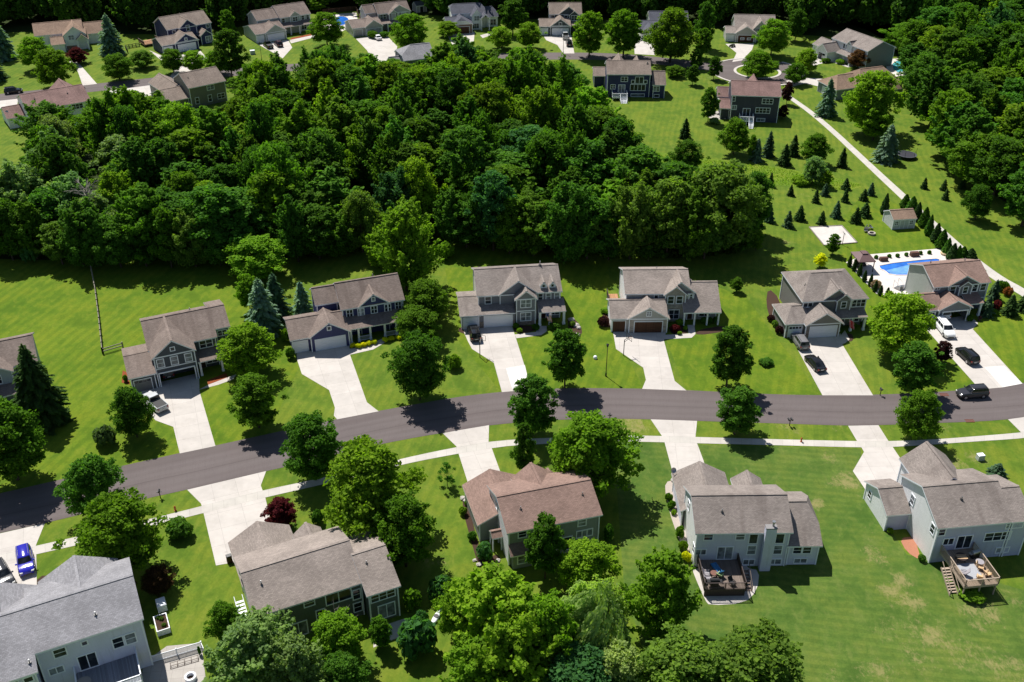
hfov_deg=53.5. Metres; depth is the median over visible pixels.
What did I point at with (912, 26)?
woodland tree
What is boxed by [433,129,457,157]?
woodland tree
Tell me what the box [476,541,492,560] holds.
garden shrub
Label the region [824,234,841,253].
garden tree
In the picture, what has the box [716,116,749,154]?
garden tree
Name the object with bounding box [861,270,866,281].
columnar shrub
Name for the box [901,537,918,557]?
planting bed
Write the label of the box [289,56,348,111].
woodland tree
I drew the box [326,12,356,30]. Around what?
pool deck
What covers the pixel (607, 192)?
woodland tree
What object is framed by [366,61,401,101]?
woodland tree
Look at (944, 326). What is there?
parked suv
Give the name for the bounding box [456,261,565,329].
suburban house
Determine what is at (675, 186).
woodland tree
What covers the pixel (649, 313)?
window
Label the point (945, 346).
garden tree
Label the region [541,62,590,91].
woodland tree
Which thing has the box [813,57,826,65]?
driveway
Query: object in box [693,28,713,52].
garden tree
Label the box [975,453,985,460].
utility box
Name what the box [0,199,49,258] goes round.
woodland tree
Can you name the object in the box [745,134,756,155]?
garden tree
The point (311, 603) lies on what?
window
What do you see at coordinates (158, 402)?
pickup truck
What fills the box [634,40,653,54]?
driveway
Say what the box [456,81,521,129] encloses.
woodland tree
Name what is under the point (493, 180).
woodland tree
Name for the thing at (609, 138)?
woodland tree
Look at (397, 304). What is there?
window
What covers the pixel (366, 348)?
path
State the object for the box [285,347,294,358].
garden shrub
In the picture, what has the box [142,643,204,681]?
patio
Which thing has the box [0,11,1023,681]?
ground
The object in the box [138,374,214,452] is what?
driveway
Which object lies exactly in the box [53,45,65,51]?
garage door
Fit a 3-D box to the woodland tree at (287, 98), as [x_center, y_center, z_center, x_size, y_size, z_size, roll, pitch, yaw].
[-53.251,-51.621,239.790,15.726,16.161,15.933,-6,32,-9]
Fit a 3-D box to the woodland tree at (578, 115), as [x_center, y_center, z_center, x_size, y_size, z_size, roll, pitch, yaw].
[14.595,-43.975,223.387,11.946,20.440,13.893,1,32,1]
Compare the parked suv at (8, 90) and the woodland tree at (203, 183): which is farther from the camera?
the parked suv at (8, 90)
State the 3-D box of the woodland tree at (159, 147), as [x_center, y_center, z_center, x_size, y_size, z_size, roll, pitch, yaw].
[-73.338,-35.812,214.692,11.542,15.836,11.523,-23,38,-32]
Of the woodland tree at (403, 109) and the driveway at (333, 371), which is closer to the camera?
the driveway at (333, 371)
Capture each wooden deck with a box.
[73,646,142,681]
[138,35,156,45]
[607,289,617,297]
[612,90,627,102]
[697,553,752,595]
[739,113,753,128]
[940,542,1000,595]
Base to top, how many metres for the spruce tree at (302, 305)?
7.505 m
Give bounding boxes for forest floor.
[0,0,895,39]
[0,154,731,259]
[824,15,1007,202]
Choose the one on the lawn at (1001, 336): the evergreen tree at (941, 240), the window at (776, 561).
the evergreen tree at (941, 240)
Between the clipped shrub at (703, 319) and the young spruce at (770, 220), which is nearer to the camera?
the clipped shrub at (703, 319)
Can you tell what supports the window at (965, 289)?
in the suburban house at (960, 286)
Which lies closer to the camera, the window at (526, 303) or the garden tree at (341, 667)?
the garden tree at (341, 667)
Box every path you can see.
[199,375,235,389]
[289,35,314,42]
[349,339,384,354]
[515,326,546,337]
[663,325,694,338]
[781,91,1023,295]
[830,60,852,66]
[841,331,848,343]
[960,318,977,328]
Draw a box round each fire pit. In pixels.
[184,671,196,681]
[868,231,875,235]
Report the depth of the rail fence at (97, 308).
179.37 m
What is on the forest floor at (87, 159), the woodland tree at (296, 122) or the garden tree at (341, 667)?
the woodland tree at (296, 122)
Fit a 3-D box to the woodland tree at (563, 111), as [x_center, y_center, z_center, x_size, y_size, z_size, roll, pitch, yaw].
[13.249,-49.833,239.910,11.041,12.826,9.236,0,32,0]
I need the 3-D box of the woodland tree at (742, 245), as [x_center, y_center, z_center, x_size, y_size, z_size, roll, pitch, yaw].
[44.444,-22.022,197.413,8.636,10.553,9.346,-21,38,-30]
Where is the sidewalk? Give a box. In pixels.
[0,432,1023,560]
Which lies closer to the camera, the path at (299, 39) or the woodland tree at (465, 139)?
the woodland tree at (465, 139)
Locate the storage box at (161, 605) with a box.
[155,597,167,612]
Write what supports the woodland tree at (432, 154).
on the forest floor at (87, 159)
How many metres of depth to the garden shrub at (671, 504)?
135.17 m
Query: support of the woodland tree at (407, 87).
on the forest floor at (87, 159)
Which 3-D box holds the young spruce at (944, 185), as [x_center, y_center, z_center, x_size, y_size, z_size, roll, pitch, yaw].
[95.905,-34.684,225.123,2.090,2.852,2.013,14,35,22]
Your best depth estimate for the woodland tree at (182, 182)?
200.43 m
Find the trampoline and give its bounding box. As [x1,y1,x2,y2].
[898,146,917,160]
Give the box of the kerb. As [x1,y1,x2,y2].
[734,65,780,78]
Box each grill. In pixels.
[707,578,721,586]
[968,549,982,558]
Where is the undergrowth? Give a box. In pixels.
[45,227,735,260]
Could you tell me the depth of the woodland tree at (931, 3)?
324.89 m
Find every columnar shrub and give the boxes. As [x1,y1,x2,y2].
[846,255,852,266]
[851,258,856,270]
[857,263,862,275]
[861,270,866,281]
[868,274,872,286]
[872,280,877,291]
[877,285,882,295]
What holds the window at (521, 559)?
in the suburban house at (505, 509)
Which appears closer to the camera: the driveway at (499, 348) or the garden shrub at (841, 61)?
the driveway at (499, 348)
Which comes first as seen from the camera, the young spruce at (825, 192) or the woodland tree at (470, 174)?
the woodland tree at (470, 174)
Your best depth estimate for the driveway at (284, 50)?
319.74 m
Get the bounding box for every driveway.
[0,99,17,107]
[0,523,44,584]
[70,61,96,84]
[110,85,150,95]
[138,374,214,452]
[151,51,204,76]
[188,471,269,564]
[258,40,291,57]
[297,346,377,418]
[356,36,396,60]
[443,425,499,481]
[448,32,474,43]
[464,326,523,391]
[506,365,526,388]
[544,35,573,52]
[613,332,684,389]
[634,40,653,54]
[651,419,703,470]
[726,43,753,61]
[787,78,819,85]
[789,333,872,394]
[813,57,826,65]
[848,425,900,487]
[927,316,1020,388]
[985,365,1021,386]
[1008,417,1023,431]
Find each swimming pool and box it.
[337,16,348,25]
[878,258,940,275]
[892,61,902,72]
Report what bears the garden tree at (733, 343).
on the lawn at (784, 373)
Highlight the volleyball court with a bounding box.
[809,225,857,245]
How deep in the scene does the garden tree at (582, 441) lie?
132.38 m
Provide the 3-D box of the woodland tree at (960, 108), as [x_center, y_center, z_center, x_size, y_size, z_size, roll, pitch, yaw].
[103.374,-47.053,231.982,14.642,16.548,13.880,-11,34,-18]
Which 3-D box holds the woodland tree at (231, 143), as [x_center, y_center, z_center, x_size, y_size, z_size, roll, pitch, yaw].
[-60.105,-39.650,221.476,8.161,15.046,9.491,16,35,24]
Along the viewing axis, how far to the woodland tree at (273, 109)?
229.80 m
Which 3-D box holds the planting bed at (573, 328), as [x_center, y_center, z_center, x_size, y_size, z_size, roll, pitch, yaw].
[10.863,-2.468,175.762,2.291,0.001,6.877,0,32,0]
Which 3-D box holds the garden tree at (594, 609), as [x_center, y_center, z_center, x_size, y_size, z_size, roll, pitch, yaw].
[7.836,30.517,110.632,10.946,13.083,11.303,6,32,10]
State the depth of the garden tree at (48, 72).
281.74 m
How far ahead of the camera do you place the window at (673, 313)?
176.45 m
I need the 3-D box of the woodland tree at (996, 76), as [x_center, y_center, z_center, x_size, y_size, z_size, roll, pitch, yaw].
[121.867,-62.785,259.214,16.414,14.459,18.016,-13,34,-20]
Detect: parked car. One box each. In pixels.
[374,34,381,40]
[804,354,826,371]
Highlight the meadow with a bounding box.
[656,151,860,190]
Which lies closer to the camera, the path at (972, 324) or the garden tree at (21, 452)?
the garden tree at (21, 452)
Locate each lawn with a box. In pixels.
[0,259,298,492]
[443,249,642,391]
[616,442,1023,681]
[667,288,820,393]
[736,66,777,77]
[837,196,1023,392]
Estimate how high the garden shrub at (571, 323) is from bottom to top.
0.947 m
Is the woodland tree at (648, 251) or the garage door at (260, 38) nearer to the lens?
the woodland tree at (648, 251)
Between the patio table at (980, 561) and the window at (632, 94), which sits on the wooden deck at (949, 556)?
the patio table at (980, 561)
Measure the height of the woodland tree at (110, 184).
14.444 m
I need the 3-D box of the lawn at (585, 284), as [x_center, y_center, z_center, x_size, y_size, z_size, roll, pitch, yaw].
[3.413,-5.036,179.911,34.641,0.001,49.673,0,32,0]
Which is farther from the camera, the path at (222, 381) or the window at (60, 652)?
the path at (222, 381)
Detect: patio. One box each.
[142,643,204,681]
[373,618,405,646]
[693,566,758,604]
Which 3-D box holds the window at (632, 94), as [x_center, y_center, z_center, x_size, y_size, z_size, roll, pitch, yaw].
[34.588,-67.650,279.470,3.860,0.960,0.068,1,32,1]
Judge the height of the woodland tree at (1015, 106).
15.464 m
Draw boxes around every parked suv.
[0,557,16,582]
[4,86,22,94]
[15,543,35,575]
[162,371,174,378]
[274,40,282,46]
[467,324,481,340]
[565,39,572,46]
[790,333,809,349]
[934,316,955,337]
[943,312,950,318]
[955,346,980,364]
[956,383,989,399]
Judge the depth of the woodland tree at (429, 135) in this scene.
217.53 m
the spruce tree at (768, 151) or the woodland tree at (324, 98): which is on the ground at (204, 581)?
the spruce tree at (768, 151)
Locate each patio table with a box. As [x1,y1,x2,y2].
[77,676,90,681]
[710,570,717,577]
[955,552,967,562]
[975,559,983,566]
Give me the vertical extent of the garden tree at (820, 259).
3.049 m
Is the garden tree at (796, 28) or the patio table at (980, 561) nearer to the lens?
the patio table at (980, 561)
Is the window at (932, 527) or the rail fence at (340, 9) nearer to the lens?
the window at (932, 527)
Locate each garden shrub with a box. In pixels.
[19,239,40,261]
[92,424,116,445]
[122,375,127,381]
[165,516,193,539]
[281,328,288,340]
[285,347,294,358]
[311,509,323,524]
[367,30,377,38]
[379,31,388,37]
[403,588,422,610]
[416,609,428,618]
[427,574,451,600]
[434,240,454,258]
[447,353,461,368]
[458,506,467,515]
[467,531,476,540]
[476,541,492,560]
[532,323,539,329]
[548,322,560,329]
[568,321,575,326]
[597,315,608,325]
[600,307,607,314]
[603,523,613,541]
[665,493,672,501]
[667,500,675,509]
[670,324,679,332]
[675,318,682,325]
[675,525,684,538]
[678,540,688,550]
[682,551,691,561]
[709,117,719,123]
[758,357,773,365]
[767,314,774,320]
[772,320,778,326]
[775,326,783,333]
[792,174,810,185]
[822,58,830,62]
[835,59,845,64]
[870,279,881,288]
[887,527,893,533]
[918,554,926,561]
[957,585,986,603]
[965,314,973,321]
[992,299,1002,309]
[999,280,1010,289]
[1002,286,1013,296]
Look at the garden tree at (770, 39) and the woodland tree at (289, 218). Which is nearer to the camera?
the woodland tree at (289, 218)
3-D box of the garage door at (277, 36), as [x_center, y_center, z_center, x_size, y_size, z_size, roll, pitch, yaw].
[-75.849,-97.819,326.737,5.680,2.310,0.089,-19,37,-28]
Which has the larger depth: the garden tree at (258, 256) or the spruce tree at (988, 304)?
the garden tree at (258, 256)
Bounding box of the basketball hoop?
[623,334,631,355]
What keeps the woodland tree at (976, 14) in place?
on the forest floor at (896, 51)
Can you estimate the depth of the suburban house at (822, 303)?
173.49 m
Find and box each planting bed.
[122,371,129,383]
[207,373,227,383]
[291,34,310,39]
[463,502,499,565]
[514,325,535,333]
[568,317,581,336]
[665,481,689,552]
[668,326,687,333]
[696,326,724,333]
[766,290,779,314]
[847,333,852,341]
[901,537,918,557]
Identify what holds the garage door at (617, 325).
in the suburban house at (653, 299)
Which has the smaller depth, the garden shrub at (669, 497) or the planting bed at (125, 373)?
the garden shrub at (669, 497)
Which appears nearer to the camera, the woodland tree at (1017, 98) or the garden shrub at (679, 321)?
the garden shrub at (679, 321)
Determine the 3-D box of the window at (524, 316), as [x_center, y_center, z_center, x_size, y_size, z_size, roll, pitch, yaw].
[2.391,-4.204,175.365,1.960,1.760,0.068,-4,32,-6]
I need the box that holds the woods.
[0,0,926,28]
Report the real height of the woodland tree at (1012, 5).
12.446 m
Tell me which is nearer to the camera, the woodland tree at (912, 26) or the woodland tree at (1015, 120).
the woodland tree at (1015, 120)
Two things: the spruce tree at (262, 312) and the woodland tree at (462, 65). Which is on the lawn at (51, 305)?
the spruce tree at (262, 312)
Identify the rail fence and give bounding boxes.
[90,266,102,349]
[101,342,123,353]
[125,43,139,51]
[323,6,360,18]
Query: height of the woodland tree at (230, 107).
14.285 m
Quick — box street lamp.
[605,344,608,376]
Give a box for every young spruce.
[763,205,774,223]
[768,173,774,187]
[781,211,793,228]
[786,185,794,196]
[792,205,805,221]
[811,189,819,203]
[815,211,826,225]
[819,183,829,196]
[830,201,842,218]
[840,178,850,190]
[841,188,849,202]
[848,207,862,224]
[858,189,868,201]
[859,202,871,218]
[867,182,875,195]
[920,177,927,189]
[939,179,947,190]
[942,189,949,200]
[957,178,966,189]
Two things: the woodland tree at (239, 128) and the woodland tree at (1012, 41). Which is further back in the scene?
the woodland tree at (1012, 41)
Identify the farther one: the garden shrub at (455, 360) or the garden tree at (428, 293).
the garden tree at (428, 293)
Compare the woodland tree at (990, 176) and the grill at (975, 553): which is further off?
the woodland tree at (990, 176)
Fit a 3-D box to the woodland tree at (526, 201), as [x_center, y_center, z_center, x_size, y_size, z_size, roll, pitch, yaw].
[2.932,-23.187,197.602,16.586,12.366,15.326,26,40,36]
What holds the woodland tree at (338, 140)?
on the forest floor at (87, 159)
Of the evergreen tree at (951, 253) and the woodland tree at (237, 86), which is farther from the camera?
the woodland tree at (237, 86)
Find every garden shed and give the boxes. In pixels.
[412,0,426,12]
[882,208,916,229]
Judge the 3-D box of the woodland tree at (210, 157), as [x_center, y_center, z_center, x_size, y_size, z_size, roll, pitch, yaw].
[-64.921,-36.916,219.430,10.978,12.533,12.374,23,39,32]
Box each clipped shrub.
[701,317,705,323]
[708,317,712,323]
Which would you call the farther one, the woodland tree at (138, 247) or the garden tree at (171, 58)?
the garden tree at (171, 58)
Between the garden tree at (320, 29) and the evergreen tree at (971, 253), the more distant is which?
the garden tree at (320, 29)
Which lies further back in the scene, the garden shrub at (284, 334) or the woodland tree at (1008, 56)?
the woodland tree at (1008, 56)
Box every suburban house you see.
[0,78,90,128]
[0,332,39,401]
[0,555,153,681]
[32,19,102,51]
[121,299,229,391]
[148,66,227,107]
[151,10,212,53]
[228,521,400,636]
[243,1,311,42]
[283,272,405,352]
[344,0,410,36]
[387,42,432,63]
[443,2,498,33]
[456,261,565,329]
[462,462,602,568]
[538,2,581,35]
[592,53,665,97]
[606,266,721,332]
[638,11,688,39]
[671,461,822,570]
[716,74,781,122]
[723,13,775,42]
[772,268,869,337]
[812,28,895,67]
[817,66,904,99]
[863,441,1023,562]
[904,258,991,321]
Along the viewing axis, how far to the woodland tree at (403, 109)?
221.73 m
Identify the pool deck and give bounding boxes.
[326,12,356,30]
[846,248,947,295]
[886,58,905,76]
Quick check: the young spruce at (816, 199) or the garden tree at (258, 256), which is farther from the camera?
the young spruce at (816, 199)
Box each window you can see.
[22,675,34,681]
[47,664,65,676]
[51,646,67,659]
[68,35,74,39]
[71,103,83,109]
[80,640,88,646]
[111,635,125,649]
[123,631,137,645]
[156,358,164,368]
[170,355,178,365]
[184,352,192,362]
[199,339,212,348]
[205,35,211,42]
[206,84,214,90]
[207,94,212,101]
[207,360,218,363]
[217,92,224,98]
[217,329,227,336]
[303,600,315,608]
[315,608,324,620]
[325,588,351,606]
[346,309,353,316]
[352,588,361,600]
[353,601,362,612]
[357,308,364,315]
[370,305,377,313]
[370,589,395,603]
[384,303,391,311]
[395,301,401,308]
[473,23,478,28]
[474,15,479,20]
[485,297,491,303]
[490,19,495,24]
[517,555,527,564]
[518,531,526,538]
[520,299,531,307]
[520,312,530,320]
[545,293,550,298]
[554,292,559,298]
[571,15,576,20]
[576,528,592,538]
[577,519,586,526]
[610,84,615,88]
[621,77,627,81]
[630,84,645,90]
[631,93,644,96]
[635,77,643,83]
[646,311,651,316]
[653,86,659,91]
[667,296,674,303]
[668,309,679,318]
[676,296,682,303]
[696,549,706,554]
[698,314,709,316]
[703,535,713,540]
[735,535,745,540]
[742,559,754,564]
[746,545,756,554]
[748,534,758,543]
[755,107,770,113]
[756,118,764,121]
[762,98,773,103]
[771,558,781,564]
[773,545,783,554]
[775,534,785,543]
[792,548,802,553]
[793,558,807,563]
[802,547,812,553]
[803,302,812,307]
[840,301,846,308]
[851,300,865,306]
[867,489,872,500]
[909,493,915,506]
[929,522,935,535]
[937,529,946,536]
[942,537,954,545]
[949,286,956,292]
[962,286,968,293]
[971,284,978,291]
[979,284,986,290]
[983,531,1012,541]
[994,547,1009,553]
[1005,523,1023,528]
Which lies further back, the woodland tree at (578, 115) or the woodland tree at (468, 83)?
the woodland tree at (468, 83)
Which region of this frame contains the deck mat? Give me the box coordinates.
[956,562,981,578]
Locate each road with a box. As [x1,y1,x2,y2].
[0,52,709,100]
[0,383,1023,532]
[719,59,801,83]
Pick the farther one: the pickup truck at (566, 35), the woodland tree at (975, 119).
the pickup truck at (566, 35)
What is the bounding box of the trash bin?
[226,553,232,563]
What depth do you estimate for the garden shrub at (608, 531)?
129.27 m
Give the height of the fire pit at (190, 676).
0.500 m
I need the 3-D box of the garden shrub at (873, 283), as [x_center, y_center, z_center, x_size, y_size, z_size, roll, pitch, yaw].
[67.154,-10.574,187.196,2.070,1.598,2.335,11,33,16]
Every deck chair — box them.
[710,562,723,573]
[728,575,735,585]
[961,568,970,575]
[976,560,983,570]
[976,573,983,578]
[983,569,991,577]
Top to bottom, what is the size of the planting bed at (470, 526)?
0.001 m
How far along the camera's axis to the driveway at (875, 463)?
144.67 m
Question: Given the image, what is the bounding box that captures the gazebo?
[851,250,875,271]
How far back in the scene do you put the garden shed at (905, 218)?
208.33 m
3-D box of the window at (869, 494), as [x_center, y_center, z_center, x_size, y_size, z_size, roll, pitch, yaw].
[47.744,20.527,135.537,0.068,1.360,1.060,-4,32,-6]
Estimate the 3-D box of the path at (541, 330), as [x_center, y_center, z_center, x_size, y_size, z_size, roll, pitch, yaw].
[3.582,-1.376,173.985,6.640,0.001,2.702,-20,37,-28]
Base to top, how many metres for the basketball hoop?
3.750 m
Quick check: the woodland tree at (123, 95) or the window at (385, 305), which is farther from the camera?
the woodland tree at (123, 95)
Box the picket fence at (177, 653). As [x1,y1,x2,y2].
[151,641,203,661]
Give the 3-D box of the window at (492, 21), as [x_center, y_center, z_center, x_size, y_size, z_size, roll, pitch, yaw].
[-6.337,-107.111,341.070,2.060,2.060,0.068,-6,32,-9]
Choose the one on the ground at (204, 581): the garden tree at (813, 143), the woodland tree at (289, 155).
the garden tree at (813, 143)
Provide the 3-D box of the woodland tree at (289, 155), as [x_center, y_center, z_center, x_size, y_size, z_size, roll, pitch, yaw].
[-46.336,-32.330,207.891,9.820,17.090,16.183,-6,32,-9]
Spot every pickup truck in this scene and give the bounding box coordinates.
[143,391,168,412]
[263,40,273,48]
[561,32,568,38]
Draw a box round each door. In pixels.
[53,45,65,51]
[76,651,99,671]
[133,377,153,391]
[178,42,196,51]
[257,35,263,42]
[267,32,284,41]
[289,619,308,636]
[292,339,308,352]
[315,334,346,350]
[377,601,395,617]
[454,26,469,33]
[463,317,478,329]
[484,314,512,327]
[541,28,547,34]
[552,28,568,34]
[563,535,572,549]
[612,320,625,331]
[618,84,624,92]
[633,321,662,332]
[716,546,733,559]
[726,34,734,41]
[737,35,753,41]
[742,108,750,116]
[787,325,802,336]
[808,325,837,337]
[899,220,904,228]
[904,220,908,228]
[954,534,973,548]
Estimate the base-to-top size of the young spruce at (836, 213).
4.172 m
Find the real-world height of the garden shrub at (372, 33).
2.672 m
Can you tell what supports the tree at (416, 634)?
on the ground at (204, 581)
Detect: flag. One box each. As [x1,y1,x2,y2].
[546,313,551,322]
[849,319,853,328]
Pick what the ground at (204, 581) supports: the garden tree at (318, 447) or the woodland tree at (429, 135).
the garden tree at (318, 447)
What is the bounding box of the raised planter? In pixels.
[153,612,170,636]
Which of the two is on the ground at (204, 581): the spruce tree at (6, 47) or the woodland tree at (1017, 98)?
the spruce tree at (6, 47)
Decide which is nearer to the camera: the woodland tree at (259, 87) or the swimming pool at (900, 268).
the swimming pool at (900, 268)
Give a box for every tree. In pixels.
[0,25,17,63]
[0,59,10,81]
[0,158,57,209]
[0,182,28,197]
[0,192,16,232]
[0,197,31,259]
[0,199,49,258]
[0,396,47,481]
[9,186,66,239]
[10,99,78,146]
[11,36,51,65]
[11,343,73,435]
[13,142,30,165]
[17,147,38,171]
[22,133,97,187]
[25,123,58,148]
[25,125,76,161]
[30,47,78,84]
[34,162,86,191]
[34,221,70,264]
[37,110,89,160]
[38,113,81,159]
[46,170,100,221]
[51,487,170,571]
[52,452,126,516]
[54,197,97,267]
[58,196,119,267]
[65,47,89,63]
[68,178,98,202]
[69,101,93,155]
[79,190,122,218]
[80,85,132,167]
[88,134,129,179]
[89,158,134,188]
[89,213,133,267]
[96,170,139,213]
[97,13,125,56]
[98,135,162,190]
[100,52,133,80]
[100,84,157,130]
[106,386,155,436]
[108,104,141,145]
[108,181,172,262]
[114,90,149,115]
[119,218,157,266]
[120,114,168,148]
[129,49,154,67]
[131,185,174,224]
[135,562,176,597]
[136,136,187,183]
[140,96,181,128]
[146,90,165,118]
[147,205,181,267]
[151,207,208,267]
[153,48,184,72]
[154,100,199,142]
[156,160,208,188]
[159,191,203,249]
[162,126,218,169]
[162,169,198,195]
[176,182,252,252]
[181,50,206,70]
[183,105,231,157]
[191,142,230,173]
[193,180,227,187]
[193,219,235,265]
[201,162,240,187]
[201,604,296,681]
[202,51,227,71]
[202,599,241,641]
[209,120,247,149]
[209,186,277,239]
[210,28,250,76]
[213,104,225,112]
[215,319,283,375]
[218,9,235,29]
[218,126,243,163]
[221,233,288,278]
[222,95,244,126]
[225,75,249,96]
[226,372,289,427]
[228,135,259,187]
[231,96,252,127]
[233,63,253,94]
[233,70,285,121]
[233,273,254,308]
[235,144,259,188]
[236,93,290,138]
[237,101,282,144]
[243,168,295,237]
[244,277,283,340]
[245,58,274,94]
[245,140,312,210]
[255,628,331,681]
[260,496,297,527]
[261,146,309,202]
[266,64,302,110]
[266,272,292,321]
[268,131,305,161]
[268,194,312,261]
[269,51,291,76]
[269,100,322,147]
[270,88,316,116]
[270,176,309,233]
[278,409,344,479]
[286,203,346,258]
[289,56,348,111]
[289,281,312,315]
[290,45,321,78]
[293,66,325,107]
[294,190,344,230]
[295,166,369,212]
[296,126,347,181]
[303,152,352,189]
[305,112,324,128]
[306,0,328,10]
[306,11,345,44]
[306,207,359,257]
[310,77,343,119]
[310,606,367,662]
[312,58,348,102]
[313,49,328,58]
[315,44,355,60]
[317,95,376,160]
[320,650,371,681]
[321,434,427,539]
[323,63,384,104]
[326,40,349,63]
[326,46,355,65]
[335,139,354,181]
[340,189,383,252]
[341,119,382,191]
[343,74,380,114]
[349,99,388,134]
[350,52,380,65]
[350,114,384,194]
[352,56,365,68]
[358,224,388,266]
[360,53,397,98]
[362,114,419,184]
[364,128,399,191]
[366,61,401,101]
[366,614,392,647]
[368,104,393,133]
[368,194,443,290]
[368,489,436,568]
[371,165,435,230]
[373,142,433,200]
[374,67,408,96]
[377,60,403,67]
[380,329,449,399]
[381,72,427,115]
[382,72,432,113]
[386,58,402,62]
[389,12,428,46]
[390,90,426,131]
[392,61,409,69]
[392,63,437,112]
[392,304,441,341]
[394,155,447,220]
[396,614,437,661]
[401,115,445,166]
[402,278,453,322]
[412,141,448,195]
[419,67,472,114]
[420,60,437,75]
[422,60,461,113]
[424,42,453,72]
[424,108,454,144]
[430,577,473,639]
[433,21,460,36]
[433,124,496,188]
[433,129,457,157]
[433,187,469,243]
[433,559,553,675]
[437,462,455,485]
[438,631,504,681]
[440,161,484,201]
[442,200,490,247]
[444,51,460,64]
[444,91,492,131]
[445,78,472,107]
[447,32,474,46]
[448,56,493,82]
[450,44,459,50]
[455,37,483,64]
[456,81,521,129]
[456,176,499,248]
[463,164,536,195]
[464,110,500,171]
[464,169,517,250]
[464,607,566,681]
[465,61,499,91]
[475,45,506,60]
[475,49,490,61]
[479,148,549,194]
[483,59,508,79]
[485,26,512,48]
[489,128,516,148]
[490,55,507,66]
[490,197,525,253]
[494,118,524,133]
[494,124,547,181]
[496,0,528,34]
[497,58,524,105]
[501,189,561,253]
[503,633,557,677]
[505,46,524,63]
[507,373,559,436]
[508,50,547,74]
[508,94,538,134]
[509,85,567,131]
[510,48,546,65]
[510,54,542,95]
[510,422,536,468]
[513,22,547,46]
[513,588,579,681]
[514,44,542,84]
[518,202,544,255]
[520,129,580,199]
[523,511,566,578]
[535,180,609,264]
[536,53,585,102]
[538,126,561,186]
[540,165,601,201]
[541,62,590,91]
[541,137,615,193]
[541,328,587,387]
[541,639,628,681]
[545,80,570,122]
[546,408,645,498]
[553,105,568,130]
[553,536,622,594]
[555,121,590,170]
[556,95,599,139]
[558,574,631,668]
[563,86,621,112]
[567,194,611,258]
[572,10,608,56]
[587,104,644,139]
[588,126,628,175]
[590,178,624,222]
[594,179,667,259]
[594,199,627,259]
[597,115,643,151]
[597,637,646,681]
[601,143,672,201]
[604,8,643,56]
[611,167,657,203]
[619,544,702,640]
[631,183,656,206]
[632,216,672,260]
[633,621,747,681]
[641,6,703,62]
[644,175,697,251]
[650,160,698,192]
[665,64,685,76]
[667,138,710,169]
[668,185,713,261]
[678,118,692,139]
[683,169,726,206]
[685,64,699,84]
[686,158,769,244]
[686,617,805,681]
[689,48,707,65]
[691,0,716,35]
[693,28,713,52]
[694,205,733,258]
[700,86,720,121]
[707,56,722,79]
[708,324,755,387]
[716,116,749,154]
[716,384,763,434]
[725,208,767,251]
[729,276,743,290]
[741,50,779,78]
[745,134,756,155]
[748,138,765,163]
[748,171,775,228]
[749,231,763,249]
[751,18,792,55]
[762,130,775,158]
[775,144,791,167]
[778,104,789,117]
[781,82,793,103]
[782,62,808,83]
[786,8,808,40]
[788,134,799,157]
[794,48,822,70]
[800,132,834,160]
[802,156,829,183]
[813,78,837,118]
[813,253,827,266]
[819,170,834,185]
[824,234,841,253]
[836,148,847,168]
[841,70,907,128]
[847,49,871,67]
[854,102,894,140]
[866,291,936,352]
[869,123,901,166]
[877,22,918,47]
[879,193,889,213]
[891,10,925,23]
[891,340,946,392]
[893,18,928,51]
[893,389,945,439]
[894,42,925,70]
[896,50,939,98]
[899,30,928,50]
[899,194,909,207]
[902,56,960,127]
[904,196,917,209]
[907,5,955,37]
[914,202,922,221]
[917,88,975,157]
[917,207,930,227]
[918,25,944,53]
[920,0,947,9]
[924,214,933,235]
[925,24,955,51]
[925,101,999,157]
[927,26,966,59]
[930,223,941,242]
[931,70,990,113]
[933,340,952,360]
[934,229,947,248]
[935,0,957,18]
[938,106,1007,165]
[940,128,1008,182]
[941,238,951,253]
[942,2,983,21]
[943,37,985,75]
[944,58,978,76]
[945,243,957,259]
[949,4,981,34]
[955,245,962,258]
[956,0,979,6]
[958,71,989,83]
[960,67,1022,91]
[960,184,993,219]
[962,246,967,258]
[964,8,978,21]
[964,25,1004,66]
[966,21,989,27]
[966,248,977,258]
[967,136,1023,197]
[973,34,1000,68]
[974,0,995,13]
[974,88,1009,122]
[976,0,1005,22]
[979,0,1023,10]
[979,1,1016,27]
[980,295,995,318]
[981,81,1004,95]
[985,31,1023,68]
[985,463,1007,478]
[986,1,1022,18]
[986,279,1000,300]
[988,20,1023,56]
[992,42,1023,73]
[992,77,1023,98]
[992,91,1023,124]
[994,102,1023,133]
[996,105,1023,136]
[996,161,1023,226]
[999,294,1019,318]
[1002,58,1023,79]
[1009,128,1023,167]
[1013,12,1023,24]
[1017,296,1023,313]
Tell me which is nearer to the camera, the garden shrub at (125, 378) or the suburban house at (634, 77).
the garden shrub at (125, 378)
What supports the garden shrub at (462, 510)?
on the planting bed at (470, 526)
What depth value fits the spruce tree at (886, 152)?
237.56 m
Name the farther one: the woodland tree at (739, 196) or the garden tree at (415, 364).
the woodland tree at (739, 196)
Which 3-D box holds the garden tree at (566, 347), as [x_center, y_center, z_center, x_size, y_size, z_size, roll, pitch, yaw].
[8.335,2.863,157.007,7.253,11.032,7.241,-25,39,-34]
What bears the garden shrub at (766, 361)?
on the lawn at (784, 373)
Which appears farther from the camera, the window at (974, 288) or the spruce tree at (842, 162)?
the spruce tree at (842, 162)
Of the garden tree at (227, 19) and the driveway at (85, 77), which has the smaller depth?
the driveway at (85, 77)
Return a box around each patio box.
[879,256,888,261]
[909,251,919,256]
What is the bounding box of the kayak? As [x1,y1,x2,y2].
[431,608,441,622]

